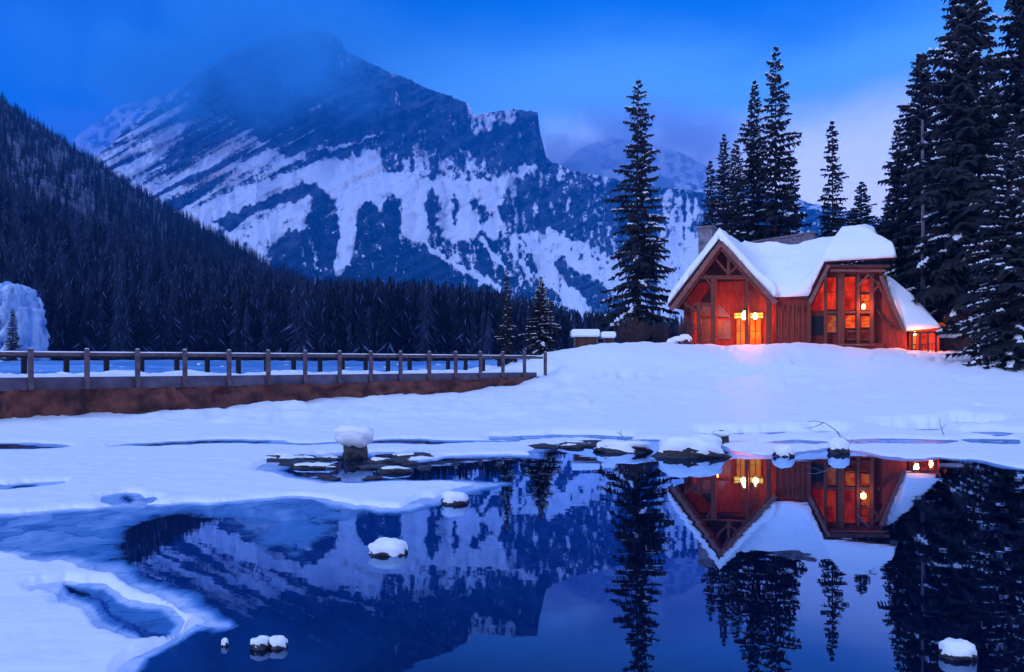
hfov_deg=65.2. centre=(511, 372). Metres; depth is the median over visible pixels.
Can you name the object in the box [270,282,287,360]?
forest conifer
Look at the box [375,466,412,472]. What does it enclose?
shore stone
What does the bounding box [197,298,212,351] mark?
forest conifer
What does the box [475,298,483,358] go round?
forest conifer
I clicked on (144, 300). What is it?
forest conifer
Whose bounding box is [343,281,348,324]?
forest conifer
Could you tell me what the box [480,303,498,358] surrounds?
forest conifer
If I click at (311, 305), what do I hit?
forest conifer
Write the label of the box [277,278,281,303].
forest conifer
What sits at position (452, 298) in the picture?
forest conifer
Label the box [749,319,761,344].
door
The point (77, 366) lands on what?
frozen river
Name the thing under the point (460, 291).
forest conifer
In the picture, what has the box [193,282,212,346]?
forest conifer
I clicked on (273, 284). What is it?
forest conifer
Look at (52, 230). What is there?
forest
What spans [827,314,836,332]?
window
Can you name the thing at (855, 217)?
spruce tree
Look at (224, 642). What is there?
snow capped rock
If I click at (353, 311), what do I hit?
forest conifer
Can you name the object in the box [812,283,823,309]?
window
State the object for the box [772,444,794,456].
snow capped rock
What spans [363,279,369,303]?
forest conifer
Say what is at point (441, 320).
forest conifer
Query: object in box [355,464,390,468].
shore stone
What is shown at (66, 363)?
guardrail
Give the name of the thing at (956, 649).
snow capped rock
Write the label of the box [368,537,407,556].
snow capped rock
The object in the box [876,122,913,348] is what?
spruce tree
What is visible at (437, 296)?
forest conifer
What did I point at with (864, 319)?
window
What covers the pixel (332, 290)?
forest conifer
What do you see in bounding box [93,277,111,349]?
forest conifer
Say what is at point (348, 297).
forest conifer
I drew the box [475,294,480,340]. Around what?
forest conifer
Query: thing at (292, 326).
forest conifer
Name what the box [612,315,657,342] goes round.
bare shrub
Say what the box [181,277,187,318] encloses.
forest conifer
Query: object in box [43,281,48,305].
forest conifer
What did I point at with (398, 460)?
shore stone
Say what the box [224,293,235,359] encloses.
forest conifer
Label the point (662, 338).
bare shrub
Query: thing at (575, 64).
sky
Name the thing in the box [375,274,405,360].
forest conifer
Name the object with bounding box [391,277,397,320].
forest conifer
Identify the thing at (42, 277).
forest conifer
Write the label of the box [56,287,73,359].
forest conifer
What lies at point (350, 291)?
forest conifer
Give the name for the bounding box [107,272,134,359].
forest conifer
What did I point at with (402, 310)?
forest conifer
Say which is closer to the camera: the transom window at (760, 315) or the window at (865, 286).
the window at (865, 286)
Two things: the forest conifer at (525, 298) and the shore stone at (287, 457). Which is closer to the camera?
the shore stone at (287, 457)
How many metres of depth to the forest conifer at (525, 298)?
147.28 m
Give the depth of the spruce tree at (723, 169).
79.80 m
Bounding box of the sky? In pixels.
[0,0,1022,221]
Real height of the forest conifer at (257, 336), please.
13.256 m
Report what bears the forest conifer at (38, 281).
on the hillside
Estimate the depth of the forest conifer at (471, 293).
162.63 m
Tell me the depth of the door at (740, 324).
54.90 m
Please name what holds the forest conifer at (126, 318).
on the snow ground
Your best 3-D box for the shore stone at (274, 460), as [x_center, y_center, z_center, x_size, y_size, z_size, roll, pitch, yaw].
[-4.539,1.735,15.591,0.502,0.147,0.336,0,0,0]
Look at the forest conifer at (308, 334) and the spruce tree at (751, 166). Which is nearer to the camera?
the spruce tree at (751, 166)
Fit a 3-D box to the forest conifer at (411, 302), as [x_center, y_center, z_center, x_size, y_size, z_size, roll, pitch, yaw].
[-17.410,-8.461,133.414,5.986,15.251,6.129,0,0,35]
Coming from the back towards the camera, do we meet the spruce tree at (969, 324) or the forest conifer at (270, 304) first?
the forest conifer at (270, 304)
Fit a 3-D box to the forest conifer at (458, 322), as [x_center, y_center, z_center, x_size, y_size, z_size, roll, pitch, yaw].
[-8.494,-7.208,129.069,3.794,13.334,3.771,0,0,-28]
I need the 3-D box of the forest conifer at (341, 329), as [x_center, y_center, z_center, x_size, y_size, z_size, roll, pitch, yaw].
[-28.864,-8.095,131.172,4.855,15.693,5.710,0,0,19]
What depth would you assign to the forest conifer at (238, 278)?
180.52 m
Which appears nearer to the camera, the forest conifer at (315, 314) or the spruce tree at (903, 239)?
the spruce tree at (903, 239)
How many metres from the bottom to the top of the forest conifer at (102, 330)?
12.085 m
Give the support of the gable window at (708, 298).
in the timber cabin
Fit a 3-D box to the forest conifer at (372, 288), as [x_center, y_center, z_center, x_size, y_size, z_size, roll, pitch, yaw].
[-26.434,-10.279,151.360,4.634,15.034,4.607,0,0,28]
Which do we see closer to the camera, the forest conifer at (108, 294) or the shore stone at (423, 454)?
the shore stone at (423, 454)
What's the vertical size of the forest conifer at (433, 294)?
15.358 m
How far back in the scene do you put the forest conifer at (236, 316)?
132.43 m
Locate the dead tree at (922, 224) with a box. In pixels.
[907,120,934,307]
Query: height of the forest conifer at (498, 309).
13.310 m
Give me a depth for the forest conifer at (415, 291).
142.12 m
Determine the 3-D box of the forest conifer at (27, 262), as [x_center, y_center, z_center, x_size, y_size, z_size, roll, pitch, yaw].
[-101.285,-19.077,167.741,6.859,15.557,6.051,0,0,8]
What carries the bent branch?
in the lake water
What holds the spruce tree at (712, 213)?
on the snow ground
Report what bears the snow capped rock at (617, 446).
in the lake water
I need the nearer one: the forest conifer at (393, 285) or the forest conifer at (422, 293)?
the forest conifer at (422, 293)
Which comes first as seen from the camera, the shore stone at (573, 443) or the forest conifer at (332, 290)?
the shore stone at (573, 443)
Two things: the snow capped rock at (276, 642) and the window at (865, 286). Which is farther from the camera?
the window at (865, 286)
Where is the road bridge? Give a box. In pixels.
[0,369,536,390]
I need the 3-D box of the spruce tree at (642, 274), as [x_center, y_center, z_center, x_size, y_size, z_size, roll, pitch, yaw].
[9.501,-11.611,59.941,7.358,20.869,6.150,0,0,-6]
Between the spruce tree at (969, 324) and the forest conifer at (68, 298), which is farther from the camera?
the forest conifer at (68, 298)
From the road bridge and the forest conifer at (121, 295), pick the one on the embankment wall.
the road bridge
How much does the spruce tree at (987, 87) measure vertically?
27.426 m
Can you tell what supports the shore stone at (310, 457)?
in the lake water
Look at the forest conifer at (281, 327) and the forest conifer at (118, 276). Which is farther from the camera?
the forest conifer at (118, 276)
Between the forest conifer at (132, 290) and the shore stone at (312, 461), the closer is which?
the shore stone at (312, 461)
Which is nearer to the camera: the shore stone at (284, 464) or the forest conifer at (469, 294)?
the shore stone at (284, 464)
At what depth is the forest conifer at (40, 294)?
128.81 m
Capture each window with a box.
[702,291,710,301]
[733,312,742,318]
[749,312,763,318]
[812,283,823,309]
[827,276,836,310]
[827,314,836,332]
[845,276,855,310]
[845,314,855,328]
[860,278,869,292]
[860,293,869,310]
[860,315,869,327]
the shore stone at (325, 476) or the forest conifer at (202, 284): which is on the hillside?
the forest conifer at (202, 284)
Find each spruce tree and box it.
[2,309,22,360]
[494,268,516,364]
[518,276,563,356]
[590,79,679,342]
[695,160,723,258]
[706,134,741,230]
[713,140,757,240]
[737,79,780,241]
[745,46,807,241]
[777,153,818,296]
[817,121,854,264]
[837,181,891,270]
[874,52,974,325]
[874,193,908,344]
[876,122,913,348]
[900,0,1023,349]
[934,121,1023,371]
[951,312,977,349]
[967,88,1023,324]
[974,50,1003,313]
[986,0,1023,235]
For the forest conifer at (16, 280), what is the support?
on the hillside
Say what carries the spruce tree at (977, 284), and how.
on the snow ground
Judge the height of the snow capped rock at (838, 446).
0.568 m
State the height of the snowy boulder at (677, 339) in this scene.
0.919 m
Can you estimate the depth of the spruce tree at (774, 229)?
73.68 m
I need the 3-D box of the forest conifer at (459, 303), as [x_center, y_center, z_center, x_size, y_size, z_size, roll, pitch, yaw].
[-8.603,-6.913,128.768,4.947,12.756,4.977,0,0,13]
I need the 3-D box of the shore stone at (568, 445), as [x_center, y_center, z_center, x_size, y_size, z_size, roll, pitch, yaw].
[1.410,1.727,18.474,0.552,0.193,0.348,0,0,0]
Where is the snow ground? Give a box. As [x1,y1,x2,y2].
[0,341,1023,671]
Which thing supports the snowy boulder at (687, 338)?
on the snow ground
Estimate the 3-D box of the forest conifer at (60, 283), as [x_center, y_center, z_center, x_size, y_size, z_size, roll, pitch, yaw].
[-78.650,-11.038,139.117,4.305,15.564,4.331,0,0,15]
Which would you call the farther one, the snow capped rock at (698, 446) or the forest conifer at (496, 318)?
the forest conifer at (496, 318)
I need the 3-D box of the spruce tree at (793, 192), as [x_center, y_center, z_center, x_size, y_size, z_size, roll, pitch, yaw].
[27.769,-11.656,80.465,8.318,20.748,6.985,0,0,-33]
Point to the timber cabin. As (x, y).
(728, 290)
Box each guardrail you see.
[0,348,546,390]
[0,355,516,373]
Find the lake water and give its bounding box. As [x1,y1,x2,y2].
[0,429,1023,671]
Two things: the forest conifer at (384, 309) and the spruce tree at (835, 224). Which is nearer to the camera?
the spruce tree at (835, 224)
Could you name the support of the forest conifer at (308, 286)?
on the hillside
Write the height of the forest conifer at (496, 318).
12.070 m
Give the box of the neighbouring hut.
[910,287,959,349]
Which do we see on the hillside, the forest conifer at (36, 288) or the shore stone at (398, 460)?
the forest conifer at (36, 288)
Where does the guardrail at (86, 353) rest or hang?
attached to the road bridge
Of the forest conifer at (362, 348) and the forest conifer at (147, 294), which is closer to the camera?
the forest conifer at (362, 348)
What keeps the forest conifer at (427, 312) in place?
on the hillside
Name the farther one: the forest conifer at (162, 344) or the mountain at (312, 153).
the mountain at (312, 153)
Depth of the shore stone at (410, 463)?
15.05 m
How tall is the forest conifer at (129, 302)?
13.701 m
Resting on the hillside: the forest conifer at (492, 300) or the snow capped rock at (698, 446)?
the forest conifer at (492, 300)
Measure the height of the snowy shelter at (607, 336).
1.158 m
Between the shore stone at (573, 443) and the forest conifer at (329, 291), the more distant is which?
the forest conifer at (329, 291)
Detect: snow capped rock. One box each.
[221,638,228,646]
[249,635,269,650]
[269,635,287,649]
[333,424,373,458]
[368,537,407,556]
[441,491,467,504]
[593,439,653,452]
[651,434,731,457]
[712,430,732,443]
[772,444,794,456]
[827,438,849,453]
[938,637,977,660]
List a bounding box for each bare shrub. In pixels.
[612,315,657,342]
[651,322,673,342]
[674,313,697,338]
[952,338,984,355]
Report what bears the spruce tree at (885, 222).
on the snow ground
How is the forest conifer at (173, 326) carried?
on the hillside
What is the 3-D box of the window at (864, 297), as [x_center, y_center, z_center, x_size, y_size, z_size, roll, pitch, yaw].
[22.164,-4.415,50.167,0.623,1.124,0.110,0,0,28]
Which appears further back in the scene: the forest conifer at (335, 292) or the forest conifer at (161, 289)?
the forest conifer at (161, 289)
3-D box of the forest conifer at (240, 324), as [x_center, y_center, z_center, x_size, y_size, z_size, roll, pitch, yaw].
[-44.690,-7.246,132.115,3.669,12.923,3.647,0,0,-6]
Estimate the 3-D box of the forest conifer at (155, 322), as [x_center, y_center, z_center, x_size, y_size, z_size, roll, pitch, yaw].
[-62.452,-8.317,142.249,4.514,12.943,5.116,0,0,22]
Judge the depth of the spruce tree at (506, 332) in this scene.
49.86 m
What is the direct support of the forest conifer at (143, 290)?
on the hillside
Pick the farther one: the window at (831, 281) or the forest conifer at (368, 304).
the forest conifer at (368, 304)
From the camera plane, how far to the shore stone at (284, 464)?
14.87 m
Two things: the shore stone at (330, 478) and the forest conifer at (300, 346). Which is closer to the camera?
the shore stone at (330, 478)
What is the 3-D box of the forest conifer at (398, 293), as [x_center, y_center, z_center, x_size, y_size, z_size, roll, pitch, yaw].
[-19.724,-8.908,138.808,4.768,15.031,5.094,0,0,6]
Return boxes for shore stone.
[266,458,288,462]
[270,453,289,456]
[276,455,307,460]
[279,461,311,463]
[279,463,294,465]
[288,455,318,459]
[289,462,320,468]
[302,460,328,462]
[306,463,337,468]
[317,455,341,459]
[317,475,332,476]
[321,477,341,480]
[324,466,336,468]
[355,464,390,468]
[362,475,383,479]
[365,457,394,463]
[374,454,391,456]
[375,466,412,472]
[389,453,417,458]
[389,458,408,463]
[400,461,418,464]
[413,452,432,456]
[528,443,557,448]
[559,442,589,445]
[562,443,584,447]
[581,440,600,442]
[582,443,596,446]
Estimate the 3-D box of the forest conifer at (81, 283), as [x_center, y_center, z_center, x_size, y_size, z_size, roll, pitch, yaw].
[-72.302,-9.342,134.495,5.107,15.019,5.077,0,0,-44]
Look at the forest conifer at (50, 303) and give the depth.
130.62 m
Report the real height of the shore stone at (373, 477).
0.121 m
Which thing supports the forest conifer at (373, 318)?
on the hillside
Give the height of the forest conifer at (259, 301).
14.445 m
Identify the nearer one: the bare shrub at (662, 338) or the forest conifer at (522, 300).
the bare shrub at (662, 338)
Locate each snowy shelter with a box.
[570,329,599,347]
[599,331,615,342]
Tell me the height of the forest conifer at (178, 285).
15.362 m
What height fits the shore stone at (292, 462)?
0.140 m
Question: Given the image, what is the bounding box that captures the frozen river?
[0,359,522,374]
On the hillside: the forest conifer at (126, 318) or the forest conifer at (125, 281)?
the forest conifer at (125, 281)
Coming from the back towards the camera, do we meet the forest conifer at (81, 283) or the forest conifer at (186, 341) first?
the forest conifer at (81, 283)
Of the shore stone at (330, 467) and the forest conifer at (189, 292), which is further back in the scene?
the forest conifer at (189, 292)
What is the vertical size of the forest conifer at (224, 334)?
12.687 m
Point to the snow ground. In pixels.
(660, 391)
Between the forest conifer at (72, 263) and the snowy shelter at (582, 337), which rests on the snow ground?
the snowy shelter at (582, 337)
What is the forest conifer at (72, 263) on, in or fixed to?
on the hillside
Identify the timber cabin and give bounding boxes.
[667,224,940,351]
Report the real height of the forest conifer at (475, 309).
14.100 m
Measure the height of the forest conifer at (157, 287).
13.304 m
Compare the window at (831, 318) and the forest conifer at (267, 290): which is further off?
the forest conifer at (267, 290)
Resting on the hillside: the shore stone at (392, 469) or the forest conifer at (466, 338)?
the forest conifer at (466, 338)
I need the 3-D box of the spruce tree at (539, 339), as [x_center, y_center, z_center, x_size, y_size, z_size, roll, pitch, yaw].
[1.935,-3.597,53.938,3.265,5.882,3.314,0,0,33]
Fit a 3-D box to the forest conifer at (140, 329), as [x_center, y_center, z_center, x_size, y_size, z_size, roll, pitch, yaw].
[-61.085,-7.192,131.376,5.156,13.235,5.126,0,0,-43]
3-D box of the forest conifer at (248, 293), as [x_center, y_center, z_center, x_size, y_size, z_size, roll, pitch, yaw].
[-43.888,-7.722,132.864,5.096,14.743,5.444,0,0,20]
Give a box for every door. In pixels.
[736,319,744,344]
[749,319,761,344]
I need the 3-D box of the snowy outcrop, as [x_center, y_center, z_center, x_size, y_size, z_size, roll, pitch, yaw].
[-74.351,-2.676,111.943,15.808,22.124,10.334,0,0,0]
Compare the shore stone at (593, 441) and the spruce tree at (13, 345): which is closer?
the shore stone at (593, 441)
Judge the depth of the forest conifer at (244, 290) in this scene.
137.32 m
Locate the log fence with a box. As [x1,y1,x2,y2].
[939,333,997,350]
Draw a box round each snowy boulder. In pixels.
[670,336,682,343]
[680,334,691,343]
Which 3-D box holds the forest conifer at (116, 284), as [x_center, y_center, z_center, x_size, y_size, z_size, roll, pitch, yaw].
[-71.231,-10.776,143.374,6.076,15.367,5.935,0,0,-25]
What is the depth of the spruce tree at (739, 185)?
73.75 m
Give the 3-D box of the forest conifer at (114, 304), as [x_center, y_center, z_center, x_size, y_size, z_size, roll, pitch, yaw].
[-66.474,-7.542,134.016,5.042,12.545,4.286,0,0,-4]
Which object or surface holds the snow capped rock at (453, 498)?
in the lake water
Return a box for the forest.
[0,92,954,360]
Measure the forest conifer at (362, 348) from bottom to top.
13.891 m
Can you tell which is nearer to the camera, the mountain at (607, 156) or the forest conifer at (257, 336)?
the forest conifer at (257, 336)
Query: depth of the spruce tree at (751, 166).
75.67 m
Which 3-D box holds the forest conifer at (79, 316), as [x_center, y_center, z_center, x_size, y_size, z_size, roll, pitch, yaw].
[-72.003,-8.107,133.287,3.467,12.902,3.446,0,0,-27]
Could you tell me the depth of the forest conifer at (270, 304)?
134.63 m
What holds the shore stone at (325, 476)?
in the lake water
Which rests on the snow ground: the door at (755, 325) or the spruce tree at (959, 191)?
the spruce tree at (959, 191)
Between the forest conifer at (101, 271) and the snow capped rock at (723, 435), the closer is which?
the snow capped rock at (723, 435)
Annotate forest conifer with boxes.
[0,246,10,281]
[9,249,20,284]
[13,266,19,283]
[19,247,33,288]
[33,279,49,350]
[37,276,48,310]
[37,282,52,359]
[38,254,48,293]
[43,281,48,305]
[44,294,50,347]
[45,279,67,358]
[54,267,65,309]
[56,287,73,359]
[60,277,76,350]
[65,268,79,311]
[67,275,87,350]
[69,253,75,284]
[71,288,83,350]
[82,294,101,359]
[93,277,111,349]
[93,294,106,359]
[97,264,106,304]
[105,278,112,318]
[106,293,125,359]
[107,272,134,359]
[109,272,120,336]
[110,269,125,312]
[110,293,116,351]
[117,258,123,283]
[120,302,135,359]
[123,269,128,303]
[127,289,137,349]
[131,283,137,305]
[132,291,151,359]
[142,287,153,351]
[142,291,155,359]
[145,285,154,328]
[150,291,161,351]
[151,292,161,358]
[151,298,172,359]
[154,281,159,307]
[156,278,166,303]
[164,286,182,359]
[175,275,183,311]
[176,290,182,346]
[177,290,198,359]
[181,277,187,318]
[185,283,195,325]
[192,280,197,312]
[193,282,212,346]
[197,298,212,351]
[200,275,208,311]
[206,300,226,359]
[214,294,232,360]
[223,285,228,313]
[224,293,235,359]
[225,283,232,346]
[227,285,240,359]
[232,292,244,352]
[235,273,240,297]
[236,285,261,358]
[238,280,251,319]
[240,299,254,360]
[250,290,263,359]
[251,283,262,333]
[260,285,273,347]
[264,279,274,347]
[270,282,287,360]
[271,295,291,360]
[272,278,274,299]
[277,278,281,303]
[281,275,311,360]
[286,291,292,333]
[290,280,316,360]
[297,303,315,360]
[307,279,319,360]
[307,282,310,312]
[310,288,318,360]
[312,280,327,360]
[316,294,332,360]
[323,280,331,306]
[327,298,333,352]
[329,278,347,359]
[329,282,334,313]
[332,282,340,317]
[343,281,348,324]
[344,279,362,354]
[346,282,355,316]
[346,287,350,319]
[349,282,371,360]
[356,281,362,314]
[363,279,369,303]
[365,278,372,319]
[367,275,385,360]
[369,282,374,307]
[370,291,382,350]
[371,278,386,352]
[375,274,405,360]
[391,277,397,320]
[394,280,405,328]
[395,281,415,351]
[406,278,415,343]
[411,288,421,341]
[412,284,416,309]
[413,277,431,360]
[414,278,441,360]
[429,278,437,336]
[433,295,450,360]
[435,283,440,310]
[439,284,449,318]
[448,292,465,360]
[449,285,477,360]
[449,294,454,338]
[450,289,462,360]
[457,282,462,319]
[468,288,473,315]
[470,285,473,310]
[472,299,478,323]
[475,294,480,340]
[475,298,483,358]
[477,286,482,306]
[478,285,490,347]
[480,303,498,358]
[489,289,502,347]
[489,292,498,338]
[492,296,502,354]
[499,293,510,337]
[515,293,526,328]
[524,295,527,313]
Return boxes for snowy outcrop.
[0,281,50,360]
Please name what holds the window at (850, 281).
in the timber cabin
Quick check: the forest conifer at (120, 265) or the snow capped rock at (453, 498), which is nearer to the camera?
the snow capped rock at (453, 498)
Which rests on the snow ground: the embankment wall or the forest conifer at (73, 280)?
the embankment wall
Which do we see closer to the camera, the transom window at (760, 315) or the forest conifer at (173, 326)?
the transom window at (760, 315)
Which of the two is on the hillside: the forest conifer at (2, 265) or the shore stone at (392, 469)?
the forest conifer at (2, 265)
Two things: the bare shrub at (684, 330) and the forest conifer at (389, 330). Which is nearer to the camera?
the bare shrub at (684, 330)
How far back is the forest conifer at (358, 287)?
145.20 m
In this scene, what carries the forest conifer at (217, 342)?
on the hillside
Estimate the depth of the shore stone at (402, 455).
16.19 m
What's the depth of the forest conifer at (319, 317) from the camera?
132.42 m
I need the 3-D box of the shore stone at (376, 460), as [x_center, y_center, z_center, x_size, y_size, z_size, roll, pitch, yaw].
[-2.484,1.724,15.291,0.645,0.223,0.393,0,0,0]
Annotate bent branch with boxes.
[807,421,850,444]
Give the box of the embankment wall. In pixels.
[0,377,538,418]
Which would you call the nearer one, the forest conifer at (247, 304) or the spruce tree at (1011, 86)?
the spruce tree at (1011, 86)
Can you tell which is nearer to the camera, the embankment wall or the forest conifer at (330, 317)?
the embankment wall
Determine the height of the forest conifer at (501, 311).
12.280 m
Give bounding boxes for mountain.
[69,91,881,224]
[94,29,908,325]
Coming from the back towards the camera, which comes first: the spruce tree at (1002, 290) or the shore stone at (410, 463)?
the spruce tree at (1002, 290)
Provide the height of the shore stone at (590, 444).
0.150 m
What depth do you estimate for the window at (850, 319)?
50.57 m
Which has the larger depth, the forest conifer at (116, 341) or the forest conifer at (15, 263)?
the forest conifer at (15, 263)
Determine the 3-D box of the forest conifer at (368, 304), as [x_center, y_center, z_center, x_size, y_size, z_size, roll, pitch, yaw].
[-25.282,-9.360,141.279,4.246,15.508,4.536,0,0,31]
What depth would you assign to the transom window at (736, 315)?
55.00 m
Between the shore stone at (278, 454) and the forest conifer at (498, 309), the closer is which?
the shore stone at (278, 454)
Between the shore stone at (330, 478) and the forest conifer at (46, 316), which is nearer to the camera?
the shore stone at (330, 478)
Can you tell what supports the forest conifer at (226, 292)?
on the hillside
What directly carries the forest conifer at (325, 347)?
on the hillside
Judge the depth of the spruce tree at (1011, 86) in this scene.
53.75 m
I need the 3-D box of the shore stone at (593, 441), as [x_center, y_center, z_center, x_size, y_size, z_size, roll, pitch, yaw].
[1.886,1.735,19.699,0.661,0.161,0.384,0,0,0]
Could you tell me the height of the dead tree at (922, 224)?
16.444 m
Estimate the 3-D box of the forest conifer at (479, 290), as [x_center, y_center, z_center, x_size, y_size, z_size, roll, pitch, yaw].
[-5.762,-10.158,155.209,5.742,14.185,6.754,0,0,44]
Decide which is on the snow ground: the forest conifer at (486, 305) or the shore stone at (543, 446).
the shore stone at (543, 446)
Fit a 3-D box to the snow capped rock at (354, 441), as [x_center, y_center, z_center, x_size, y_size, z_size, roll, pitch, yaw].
[-3.199,1.645,16.245,0.819,1.218,0.792,0,0,0]
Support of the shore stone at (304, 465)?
in the lake water
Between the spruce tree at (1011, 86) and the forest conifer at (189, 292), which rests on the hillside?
the forest conifer at (189, 292)
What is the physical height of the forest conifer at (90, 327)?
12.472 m
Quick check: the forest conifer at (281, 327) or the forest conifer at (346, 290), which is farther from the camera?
the forest conifer at (346, 290)
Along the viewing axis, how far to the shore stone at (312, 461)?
15.10 m
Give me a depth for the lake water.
7.18 m
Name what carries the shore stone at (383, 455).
in the lake water
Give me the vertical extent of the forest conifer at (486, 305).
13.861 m
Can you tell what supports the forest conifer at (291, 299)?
on the hillside
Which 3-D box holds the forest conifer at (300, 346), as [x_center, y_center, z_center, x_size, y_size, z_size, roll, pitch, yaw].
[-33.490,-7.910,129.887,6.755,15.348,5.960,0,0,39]
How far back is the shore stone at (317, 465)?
14.47 m
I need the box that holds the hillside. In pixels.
[0,100,280,360]
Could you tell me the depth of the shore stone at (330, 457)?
15.90 m
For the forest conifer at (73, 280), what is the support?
on the hillside
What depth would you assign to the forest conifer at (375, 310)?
129.08 m
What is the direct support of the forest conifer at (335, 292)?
on the hillside
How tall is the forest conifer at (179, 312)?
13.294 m
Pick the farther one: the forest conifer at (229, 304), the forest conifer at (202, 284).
the forest conifer at (202, 284)
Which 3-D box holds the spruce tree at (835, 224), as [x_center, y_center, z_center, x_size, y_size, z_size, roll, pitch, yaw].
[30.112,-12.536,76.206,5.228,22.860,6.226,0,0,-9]
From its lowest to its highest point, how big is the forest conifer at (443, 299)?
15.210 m
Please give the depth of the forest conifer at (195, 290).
155.96 m
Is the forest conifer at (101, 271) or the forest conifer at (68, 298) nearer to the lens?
the forest conifer at (68, 298)
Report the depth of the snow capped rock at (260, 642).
5.00 m

